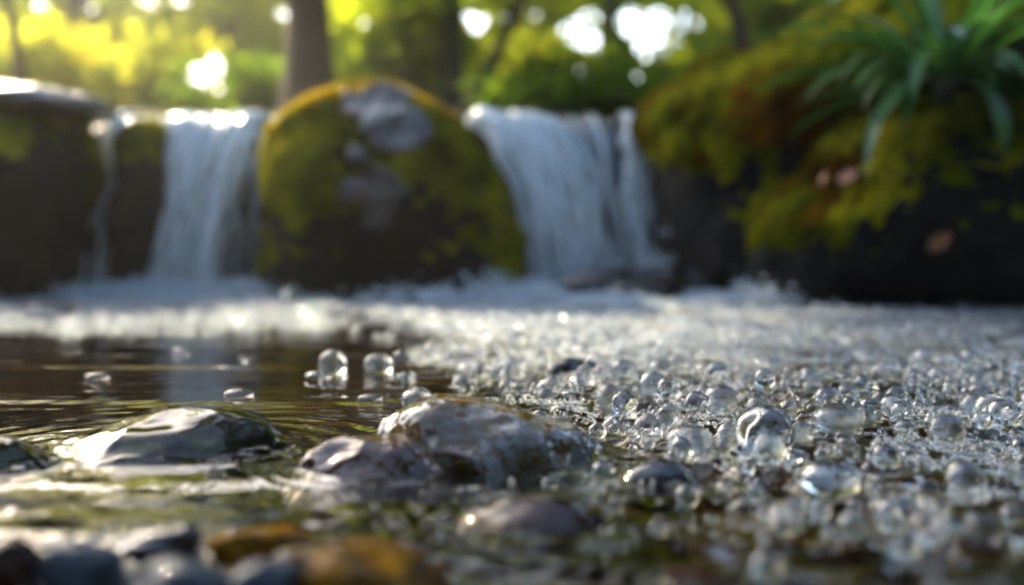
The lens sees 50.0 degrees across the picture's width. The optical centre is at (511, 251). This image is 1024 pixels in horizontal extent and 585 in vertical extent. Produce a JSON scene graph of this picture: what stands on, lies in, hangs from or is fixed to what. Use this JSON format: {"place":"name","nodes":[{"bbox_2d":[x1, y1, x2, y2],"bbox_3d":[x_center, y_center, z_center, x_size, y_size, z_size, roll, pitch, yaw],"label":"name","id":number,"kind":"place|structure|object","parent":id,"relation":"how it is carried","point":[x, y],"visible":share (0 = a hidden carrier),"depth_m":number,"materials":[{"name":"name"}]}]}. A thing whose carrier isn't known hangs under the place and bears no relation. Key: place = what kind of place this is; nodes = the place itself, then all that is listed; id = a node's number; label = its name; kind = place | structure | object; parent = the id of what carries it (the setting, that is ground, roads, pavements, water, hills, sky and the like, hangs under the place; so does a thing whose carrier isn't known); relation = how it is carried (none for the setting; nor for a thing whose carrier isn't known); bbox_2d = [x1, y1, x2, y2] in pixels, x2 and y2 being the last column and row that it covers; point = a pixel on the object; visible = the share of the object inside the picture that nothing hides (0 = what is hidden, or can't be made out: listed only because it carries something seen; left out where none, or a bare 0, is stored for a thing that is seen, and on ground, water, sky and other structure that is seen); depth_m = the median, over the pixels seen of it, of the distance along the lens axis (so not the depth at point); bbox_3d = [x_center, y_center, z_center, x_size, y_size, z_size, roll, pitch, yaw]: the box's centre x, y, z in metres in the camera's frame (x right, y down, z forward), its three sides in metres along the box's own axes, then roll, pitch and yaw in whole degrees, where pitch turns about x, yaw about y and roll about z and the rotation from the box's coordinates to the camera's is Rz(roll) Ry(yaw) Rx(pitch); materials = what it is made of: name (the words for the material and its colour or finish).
{"place":"outdoors","nodes":[
{"label":"outdoors","id":0,"kind":"place"},
{"bbox_2d":[114,107,632,118],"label":"ground","id":1,"kind":"structure","parent":0,"point":[142,113],"depth_m":6.29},
{"bbox_2d":[2,0,28,83],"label":"tree","id":2,"kind":"object","parent":1,"relation":"on","point":[18,59],"visible":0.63,"depth_m":6.27,"materials":[{"name":"brown plant"}]},
{"bbox_2d":[0,79,109,299],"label":"mossy boulder","id":3,"kind":"object","parent":1,"relation":"on","point":[53,175],"visible":0.69,"depth_m":2.69,"materials":[{"name":"stone"}]},
{"bbox_2d":[0,80,120,126],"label":"wet slab","id":4,"kind":"structure","parent":3,"relation":"on","point":[34,100],"depth_m":2.72,"materials":[{"name":"stone"}]},
{"bbox_2d":[0,4,142,108],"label":"shrub","id":5,"kind":"object","parent":1,"relation":"on","point":[50,62],"visible":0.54,"depth_m":7.16,"materials":[{"name":"yellow plant"}]},
{"bbox_2d":[0,0,225,81],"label":"tree","id":6,"kind":"object","parent":1,"relation":"on","point":[74,11],"visible":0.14,"depth_m":10.65,"materials":[{"name":"yellow plant"}]},
{"bbox_2d":[59,17,255,114],"bbox_3d":[-2.770,-1.288,7.960,1.790,0.900,1.378,0,0,-19],"label":"shrub","id":7,"kind":"object","parent":1,"relation":"on","point":[153,53],"visible":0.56,"depth_m":7.80,"materials":[{"name":"yellow plant"}]},
{"bbox_2d":[98,0,368,96],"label":"tree","id":8,"kind":"object","parent":1,"relation":"on","point":[231,19],"visible":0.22,"depth_m":11.97,"materials":[{"name":"green plant"}]},
{"bbox_2d":[131,31,345,116],"bbox_3d":[-1.634,-1.042,7.050,1.408,0.712,1.844,0,0,0],"label":"shrub","id":9,"kind":"object","parent":1,"relation":"on","point":[257,86],"visible":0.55,"depth_m":6.61,"materials":[{"name":"green plant"}]},
{"bbox_2d":[275,0,336,111],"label":"tree","id":10,"kind":"object","parent":1,"relation":"on","point":[308,65],"visible":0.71,"depth_m":6.09,"materials":[{"name":"brown plant"}]},
{"bbox_2d":[265,0,466,83],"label":"shrub","id":11,"kind":"object","parent":1,"relation":"on","point":[337,21],"visible":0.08,"depth_m":8.09,"materials":[{"name":"green plant"}]},
{"bbox_2d":[92,112,648,310],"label":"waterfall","id":12,"kind":"structure","parent":1,"relation":"on","point":[246,241],"depth_m":3.08,"materials":[{"name":"liquid"}]},
{"bbox_2d":[81,111,158,286],"bbox_3d":[-1.075,-0.139,3.222,0.170,0.535,0.742,0,0,0],"label":"water trickle","id":13,"kind":"object","parent":12,"relation":"on","point":[104,250],"visible":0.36,"depth_m":2.95,"materials":[{"name":"white"}]},
{"bbox_2d":[144,110,273,298],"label":"waterfall","id":14,"kind":"structure","parent":12,"relation":"on","point":[206,154],"depth_m":2.96,"materials":[{"name":"white liquid"}]},
{"bbox_2d":[463,106,655,286],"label":"waterfall","id":15,"kind":"structure","parent":12,"relation":"on","point":[545,164],"depth_m":2.96,"materials":[{"name":"white liquid"}]},
{"bbox_2d":[0,0,838,100],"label":"wood","id":16,"kind":"object","parent":1,"relation":"on","point":[160,6],"depth_m":16.42,"materials":[{"name":"green plant"}]},
{"bbox_2d":[329,0,531,113],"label":"tree","id":17,"kind":"object","parent":1,"relation":"on","point":[435,52],"visible":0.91,"depth_m":7.60,"materials":[{"name":"green plant"}]},
{"bbox_2d":[459,0,525,114],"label":"tree","id":18,"kind":"object","parent":1,"relation":"on","point":[494,57],"visible":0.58,"depth_m":6.37,"materials":[{"name":"brown plant"}]},
{"bbox_2d":[464,24,578,110],"bbox_3d":[-0.031,-1.523,9.979,1.278,1.111,1.693,0,0,0],"label":"shrub","id":19,"kind":"object","parent":1,"relation":"on","point":[524,44],"visible":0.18,"depth_m":9.62,"materials":[{"name":"green plant"}]},
{"bbox_2d":[466,0,649,87],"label":"tree","id":20,"kind":"object","parent":1,"relation":"on","point":[524,19],"visible":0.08,"depth_m":12.15,"materials":[{"name":"green plant"}]},
{"bbox_2d":[457,39,686,117],"bbox_3d":[0.479,-0.925,6.340,1.533,0.488,1.651,0,0,0],"label":"shrub","id":21,"kind":"object","parent":1,"relation":"on","point":[605,91],"visible":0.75,"depth_m":5.90,"materials":[{"name":"green plant"}]},
{"bbox_2d":[514,0,718,87],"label":"tree","id":22,"kind":"object","parent":1,"relation":"on","point":[609,29],"visible":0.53,"depth_m":9.64,"materials":[{"name":"green plant"}]},
{"bbox_2d":[540,265,728,322],"bbox_3d":[0.285,0.143,2.662,0.484,0.218,0.222,0,0,0],"label":"rock","id":23,"kind":"object","parent":1,"relation":"on","point":[666,282],"visible":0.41,"depth_m":2.62,"materials":[{"name":"black stone"}]},
{"bbox_2d":[627,0,771,82],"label":"tree","id":24,"kind":"object","parent":1,"relation":"on","point":[691,14],"visible":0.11,"depth_m":10.89,"materials":[{"name":"green plant"}]},
{"bbox_2d":[668,0,777,49],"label":"tree","id":25,"kind":"object","parent":1,"relation":"on","point":[737,19],"visible":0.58,"depth_m":5.57,"materials":[{"name":"brown plant"}]},
{"bbox_2d":[675,0,836,53],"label":"shrub","id":26,"kind":"object","parent":1,"relation":"on","point":[777,15],"visible":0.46,"depth_m":8.15,"materials":[{"name":"green plant"}]},
{"bbox_2d":[35,0,837,92],"label":"sky","id":27,"kind":"structure","parent":0,"point":[650,35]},
{"bbox_2d":[0,316,1023,584],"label":"stream bed","id":28,"kind":"object","parent":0,"point":[620,542],"visible":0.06,"depth_m":0.77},
{"bbox_2d":[0,535,40,584],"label":"stone","id":29,"kind":"object","parent":28,"relation":"on","point":[20,556],"visible":1,"depth_m":0.40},
{"bbox_2d":[0,437,58,540],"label":"stone","id":30,"kind":"object","parent":28,"relation":"on","point":[20,459],"visible":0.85,"depth_m":0.60,"materials":[{"name":"stone"}]},
{"bbox_2d":[0,302,81,312],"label":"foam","id":31,"kind":"object","parent":28,"relation":"on","point":[31,307],"visible":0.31,"depth_m":2.13,"materials":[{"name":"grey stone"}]},
{"bbox_2d":[32,539,130,584],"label":"stone","id":32,"kind":"object","parent":28,"relation":"on","point":[76,562],"visible":0.99,"depth_m":0.40,"materials":[{"name":"stone"}]},
{"bbox_2d":[104,116,170,302],"bbox_3d":[-0.997,-0.092,3.022,0.174,0.559,0.414,0,0,0],"label":"rock rib","id":33,"kind":"object","parent":28,"relation":"on","point":[135,206],"visible":0.66,"depth_m":2.85,"materials":[{"name":"stone"}]},
{"bbox_2d":[117,523,203,573],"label":"stone","id":34,"kind":"object","parent":28,"relation":"on","point":[139,549],"visible":0.55,"depth_m":0.44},
{"bbox_2d":[36,406,296,540],"bbox_3d":[-0.212,0.139,0.672,0.175,0.087,0.128,0,0,0],"label":"stone","id":35,"kind":"object","parent":28,"relation":"on","point":[186,439],"visible":0.73,"depth_m":0.62,"materials":[{"name":"stone"}]},
{"bbox_2d":[124,556,232,584],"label":"stone","id":36,"kind":"object","parent":28,"relation":"on","point":[173,570],"visible":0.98,"depth_m":0.38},
{"bbox_2d":[198,526,315,574],"bbox_3d":[-0.103,0.124,0.443,0.051,0.028,0.030,0,0,0],"label":"stone","id":37,"kind":"object","parent":28,"relation":"on","point":[232,552],"visible":0.61,"depth_m":0.43,"materials":[{"name":"stone"}]},
{"bbox_2d":[228,558,295,584],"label":"stone","id":38,"kind":"object","parent":28,"relation":"on","point":[281,571],"visible":1,"depth_m":0.37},
{"bbox_2d":[281,539,454,584],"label":"stone","id":39,"kind":"object","parent":28,"relation":"on","point":[369,562],"visible":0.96,"depth_m":0.38,"materials":[{"name":"stone"}]},
{"bbox_2d":[277,433,461,555],"bbox_3d":[-0.077,0.138,0.599,0.101,0.075,0.075,0,0,0],"label":"stone","id":40,"kind":"object","parent":28,"relation":"on","point":[393,465],"visible":0.73,"depth_m":0.57,"materials":[{"name":"stone"}]},
{"bbox_2d":[252,76,528,317],"bbox_3d":[-0.323,-0.099,2.936,0.740,0.726,0.749,0,0,0],"label":"mossy boulder","id":41,"kind":"object","parent":28,"relation":"on","point":[365,186],"visible":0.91,"depth_m":2.64,"materials":[{"name":"plant"}]},
{"bbox_2d":[452,374,473,395],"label":"bubble","id":42,"kind":"object","parent":28,"relation":"on","point":[462,378],"visible":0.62,"depth_m":0.99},
{"bbox_2d":[376,394,612,547],"bbox_3d":[-0.017,0.141,0.660,0.158,0.113,0.132,0,0,0],"label":"stone","id":43,"kind":"object","parent":28,"relation":"on","point":[460,437],"visible":0.56,"depth_m":0.61,"materials":[{"name":"stone"}]},
{"bbox_2d":[455,496,598,569],"bbox_3d":[0.007,0.127,0.501,0.065,0.032,0.050,0,0,0],"label":"stone","id":44,"kind":"object","parent":28,"relation":"on","point":[553,524],"visible":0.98,"depth_m":0.48,"materials":[{"name":"stone"}]},
{"bbox_2d":[546,357,600,405],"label":"stone","id":45,"kind":"object","parent":28,"relation":"on","point":[565,365],"visible":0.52,"depth_m":1.06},
{"bbox_2d":[612,457,699,515],"bbox_3d":[0.077,0.127,0.594,0.046,0.031,0.035,0,0,0],"label":"stone","id":46,"kind":"object","parent":28,"relation":"on","point":[663,473],"visible":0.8,"depth_m":0.58,"materials":[{"name":"stone"}]},
{"bbox_2d":[661,567,733,584],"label":"stone","id":47,"kind":"object","parent":28,"relation":"on","point":[688,576],"visible":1,"depth_m":0.39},
{"bbox_2d":[743,91,1023,328],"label":"mossy boulder","id":48,"kind":"object","parent":28,"relation":"on","point":[932,170],"visible":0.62,"depth_m":2.30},
{"bbox_2d":[749,0,1023,179],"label":"leafy plant","id":49,"kind":"object","parent":48,"relation":"on","point":[942,60],"visible":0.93,"depth_m":2.31,"materials":[{"name":"green plant"}]},
{"bbox_2d":[928,232,951,250],"bbox_3d":[0.877,-0.021,2.249,0.060,0.033,0.004,-44,-8,23],"label":"fallen leaf","id":50,"kind":"object","parent":48,"relation":"on","point":[938,241],"visible":1,"depth_m":2.25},
{"bbox_2d":[0,293,1023,584],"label":"stream water","id":51,"kind":"structure","parent":0,"point":[32,345],"depth_m":1.14,"materials":[{"name":"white liquid"}]},
{"bbox_2d":[43,270,281,297],"bbox_3d":[-0.820,0.087,2.840,1.584,0.076,0.292,0,0,0],"label":"churned foam","id":52,"kind":"object","parent":51,"relation":"on","point":[179,287],"visible":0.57,"depth_m":2.73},
{"bbox_2d":[0,289,377,333],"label":"foam band","id":53,"kind":"object","parent":51,"relation":"on","point":[224,311],"visible":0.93,"depth_m":2.01,"materials":[{"name":"liquid"}]},
{"bbox_2d":[319,349,346,374],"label":"bubble","id":54,"kind":"object","parent":51,"relation":"on","point":[333,361],"visible":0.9,"depth_m":1.09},
{"bbox_2d":[364,353,392,374],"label":"bubble","id":55,"kind":"object","parent":51,"relation":"on","point":[378,362],"visible":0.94,"depth_m":1.10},
{"bbox_2d":[401,386,431,406],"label":"bubble","id":56,"kind":"object","parent":51,"relation":"on","point":[410,395],"visible":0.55,"depth_m":0.84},
{"bbox_2d":[473,363,491,385],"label":"bubble","id":57,"kind":"object","parent":51,"relation":"on","point":[482,369],"visible":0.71,"depth_m":1.09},
{"bbox_2d":[501,356,525,380],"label":"bubble","id":58,"kind":"object","parent":51,"relation":"on","point":[512,364],"visible":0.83,"depth_m":1.08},
{"bbox_2d":[246,222,841,307],"bbox_3d":[0.257,-0.034,2.689,2.226,0.329,0.693,0,0,0],"label":"churned foam","id":59,"kind":"object","parent":51,"relation":"on","point":[518,292],"visible":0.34,"depth_m":2.46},
{"bbox_2d":[591,461,615,484],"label":"bubble","id":60,"kind":"object","parent":51,"relation":"on","point":[605,470],"visible":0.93,"depth_m":0.59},
{"bbox_2d":[595,383,621,412],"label":"bubble","id":61,"kind":"object","parent":51,"relation":"on","point":[605,393],"visible":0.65,"depth_m":0.85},
{"bbox_2d":[611,390,638,417],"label":"bubble","id":62,"kind":"object","parent":51,"relation":"on","point":[624,403],"visible":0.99,"depth_m":0.81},
{"bbox_2d":[633,413,660,443],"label":"bubble","id":63,"kind":"object","parent":51,"relation":"on","point":[648,420],"visible":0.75,"depth_m":0.75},
{"bbox_2d":[638,372,663,402],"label":"bubble","id":64,"kind":"object","parent":51,"relation":"on","point":[648,382],"visible":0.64,"depth_m":0.89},
{"bbox_2d":[649,359,672,375],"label":"bubble","id":65,"kind":"object","parent":51,"relation":"on","point":[659,365],"visible":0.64,"depth_m":1.09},
{"bbox_2d":[655,403,681,426],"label":"bubble","id":66,"kind":"object","parent":51,"relation":"on","point":[672,412],"visible":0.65,"depth_m":0.78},
{"bbox_2d":[656,377,681,402],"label":"bubble","id":67,"kind":"object","parent":51,"relation":"on","point":[668,387],"visible":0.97,"depth_m":0.86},
{"bbox_2d":[349,297,1023,371],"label":"distant foam","id":68,"kind":"object","parent":51,"relation":"on","point":[743,348],"visible":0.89,"depth_m":1.56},
{"bbox_2d":[676,484,698,507],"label":"bubble","id":69,"kind":"object","parent":51,"relation":"on","point":[687,495],"visible":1,"depth_m":0.54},
{"bbox_2d":[666,424,713,456],"bbox_3d":[0.108,0.115,0.665,0.028,0.019,0.029,0,0,-43],"label":"bubble","id":70,"kind":"object","parent":51,"relation":"on","point":[701,438],"visible":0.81,"depth_m":0.66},
{"bbox_2d":[706,362,729,383],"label":"bubble","id":71,"kind":"object","parent":51,"relation":"on","point":[715,368],"visible":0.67,"depth_m":1.00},
{"bbox_2d":[704,384,736,416],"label":"bubble","id":72,"kind":"object","parent":51,"relation":"on","point":[726,394],"visible":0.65,"depth_m":0.83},
{"bbox_2d":[713,441,731,459],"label":"bubble","id":73,"kind":"object","parent":51,"relation":"on","point":[720,447],"visible":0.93,"depth_m":0.65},
{"bbox_2d":[423,331,1023,520],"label":"froth","id":74,"kind":"object","parent":51,"relation":"on","point":[983,496],"visible":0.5,"depth_m":0.79,"materials":[{"name":"liquid"}]},
{"bbox_2d":[446,353,1023,579],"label":"bubble foam","id":75,"kind":"object","parent":51,"relation":"on","point":[958,363],"visible":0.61,"depth_m":0.90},
{"bbox_2d":[575,365,594,388],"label":"bubble","id":76,"kind":"object","parent":75,"relation":"on","point":[585,373],"visible":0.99,"depth_m":0.97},
{"bbox_2d":[611,358,636,385],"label":"bubble","id":77,"kind":"object","parent":75,"relation":"on","point":[624,368],"visible":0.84,"depth_m":0.98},
{"bbox_2d":[683,391,708,416],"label":"bubble","id":78,"kind":"object","parent":75,"relation":"on","point":[694,401],"visible":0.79,"depth_m":0.82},
{"bbox_2d":[705,397,725,415],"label":"bubble","id":79,"kind":"object","parent":75,"relation":"on","point":[715,405],"visible":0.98,"depth_m":0.80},
{"bbox_2d":[807,491,834,509],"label":"bubble","id":80,"kind":"object","parent":75,"relation":"on","point":[813,499],"visible":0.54,"depth_m":0.56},
{"bbox_2d":[874,496,911,535],"bbox_3d":[0.179,0.124,0.514,0.018,0.019,0.016,-10,-3,-5],"label":"bubble","id":81,"kind":"object","parent":75,"relation":"on","point":[901,507],"visible":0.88,"depth_m":0.51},
{"bbox_2d":[959,349,981,371],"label":"bubble","id":82,"kind":"object","parent":75,"relation":"on","point":[972,357],"visible":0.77,"depth_m":1.09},
{"bbox_2d":[745,484,764,502],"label":"bubble","id":83,"kind":"object","parent":51,"relation":"on","point":[759,489],"visible":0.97,"depth_m":0.57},
{"bbox_2d":[733,404,794,455],"bbox_3d":[0.153,0.109,0.665,0.036,0.032,0.036,0,0,0],"label":"bubble","id":84,"kind":"object","parent":51,"relation":"on","point":[751,423],"visible":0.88,"depth_m":0.65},
{"bbox_2d":[754,368,775,388],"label":"bubble","id":85,"kind":"object","parent":51,"relation":"on","point":[764,377],"visible":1,"depth_m":0.89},
{"bbox_2d":[750,550,783,584],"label":"bubble","id":86,"kind":"object","parent":51,"relation":"on","point":[762,561],"visible":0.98,"depth_m":0.41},
{"bbox_2d":[752,432,785,468],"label":"bubble","id":87,"kind":"object","parent":51,"relation":"on","point":[772,444],"visible":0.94,"depth_m":0.64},
{"bbox_2d":[774,518,790,536],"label":"bubble","id":88,"kind":"object","parent":51,"relation":"on","point":[782,530],"visible":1,"depth_m":0.48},
{"bbox_2d":[787,515,805,534],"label":"bubble","id":89,"kind":"object","parent":51,"relation":"on","point":[796,529],"visible":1,"depth_m":0.48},
{"bbox_2d":[792,421,812,442],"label":"bubble","id":90,"kind":"object","parent":51,"relation":"on","point":[803,431],"visible":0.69,"depth_m":0.69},
{"bbox_2d":[799,371,821,393],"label":"bubble","id":91,"kind":"object","parent":51,"relation":"on","point":[808,376],"visible":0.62,"depth_m":0.99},
{"bbox_2d":[811,502,829,521],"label":"bubble","id":92,"kind":"object","parent":51,"relation":"on","point":[819,510],"visible":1,"depth_m":0.51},
{"bbox_2d":[815,386,837,403],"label":"bubble","id":93,"kind":"object","parent":51,"relation":"on","point":[829,395],"visible":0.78,"depth_m":0.84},
{"bbox_2d":[799,459,861,496],"bbox_3d":[0.162,0.115,0.558,0.031,0.018,0.031,0,0,0],"label":"bubble","id":94,"kind":"object","parent":51,"relation":"on","point":[830,477],"visible":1,"depth_m":0.55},
{"bbox_2d":[812,402,863,434],"bbox_3d":[0.218,0.112,0.733,0.034,0.021,0.033,0,0,0],"label":"bubble","id":95,"kind":"object","parent":51,"relation":"on","point":[833,417],"visible":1,"depth_m":0.72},
{"bbox_2d":[837,511,865,539],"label":"bubble","id":96,"kind":"object","parent":51,"relation":"on","point":[854,522],"visible":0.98,"depth_m":0.49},
{"bbox_2d":[860,397,882,422],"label":"bubble","id":97,"kind":"object","parent":51,"relation":"on","point":[867,401],"visible":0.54,"depth_m":0.82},
{"bbox_2d":[871,444,900,469],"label":"bubble","id":98,"kind":"object","parent":51,"relation":"on","point":[882,452],"visible":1,"depth_m":0.62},
{"bbox_2d":[880,394,903,418],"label":"bubble","id":99,"kind":"object","parent":51,"relation":"on","point":[889,400],"visible":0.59,"depth_m":0.82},
{"bbox_2d":[887,541,904,558],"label":"bubble","id":100,"kind":"object","parent":51,"relation":"on","point":[896,549],"visible":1,"depth_m":0.43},
{"bbox_2d":[889,400,915,420],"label":"bubble","id":101,"kind":"object","parent":51,"relation":"on","point":[898,407],"visible":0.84,"depth_m":0.78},
{"bbox_2d":[892,418,918,442],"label":"bubble","id":102,"kind":"object","parent":51,"relation":"on","point":[907,423],"visible":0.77,"depth_m":0.73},
{"bbox_2d":[894,534,919,559],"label":"bubble","id":103,"kind":"object","parent":51,"relation":"on","point":[910,543],"visible":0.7,"depth_m":0.45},
{"bbox_2d":[907,509,939,548],"bbox_3d":[0.178,0.120,0.474,0.015,0.017,0.015,10,-32,6],"label":"bubble","id":104,"kind":"object","parent":51,"relation":"on","point":[925,517],"visible":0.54,"depth_m":0.47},
{"bbox_2d":[921,528,940,548],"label":"bubble","id":105,"kind":"object","parent":51,"relation":"on","point":[930,538],"visible":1,"depth_m":0.43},
{"bbox_2d":[930,519,954,540],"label":"bubble","id":106,"kind":"object","parent":51,"relation":"on","point":[945,529],"visible":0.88,"depth_m":0.45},
{"bbox_2d":[926,414,966,452],"bbox_3d":[0.283,0.118,0.715,0.026,0.027,0.025,-2,21,-35],"label":"bubble","id":107,"kind":"object","parent":51,"relation":"on","point":[943,427],"visible":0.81,"depth_m":0.71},
{"bbox_2d":[959,389,987,422],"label":"bubble","id":108,"kind":"object","parent":51,"relation":"on","point":[967,400],"visible":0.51,"depth_m":0.83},
{"bbox_2d":[972,411,993,430],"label":"bubble","id":109,"kind":"object","parent":51,"relation":"on","point":[982,419],"visible":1,"depth_m":0.73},
{"bbox_2d":[972,392,1005,413],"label":"bubble","id":110,"kind":"object","parent":51,"relation":"on","point":[982,401],"visible":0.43,"depth_m":0.81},
{"bbox_2d":[985,398,1022,428],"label":"bubble","id":111,"kind":"object","parent":51,"relation":"on","point":[1011,409],"visible":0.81,"depth_m":0.75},
{"bbox_2d":[1000,505,1022,525],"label":"bubble","id":112,"kind":"object","parent":51,"relation":"on","point":[1012,515],"visible":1,"depth_m":0.48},
{"bbox_2d":[628,0,1023,321],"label":"mossy boulder","id":113,"kind":"object","parent":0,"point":[710,134],"visible":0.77,"depth_m":2.63,"materials":[{"name":"plant"}]},
{"bbox_2d":[942,459,986,505],"bbox_3d":[0.242,0.123,0.586,0.023,0.024,0.020,5,1,45],"label":"bubble","id":114,"kind":"object","parent":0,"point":[966,472],"visible":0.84,"depth_m":0.58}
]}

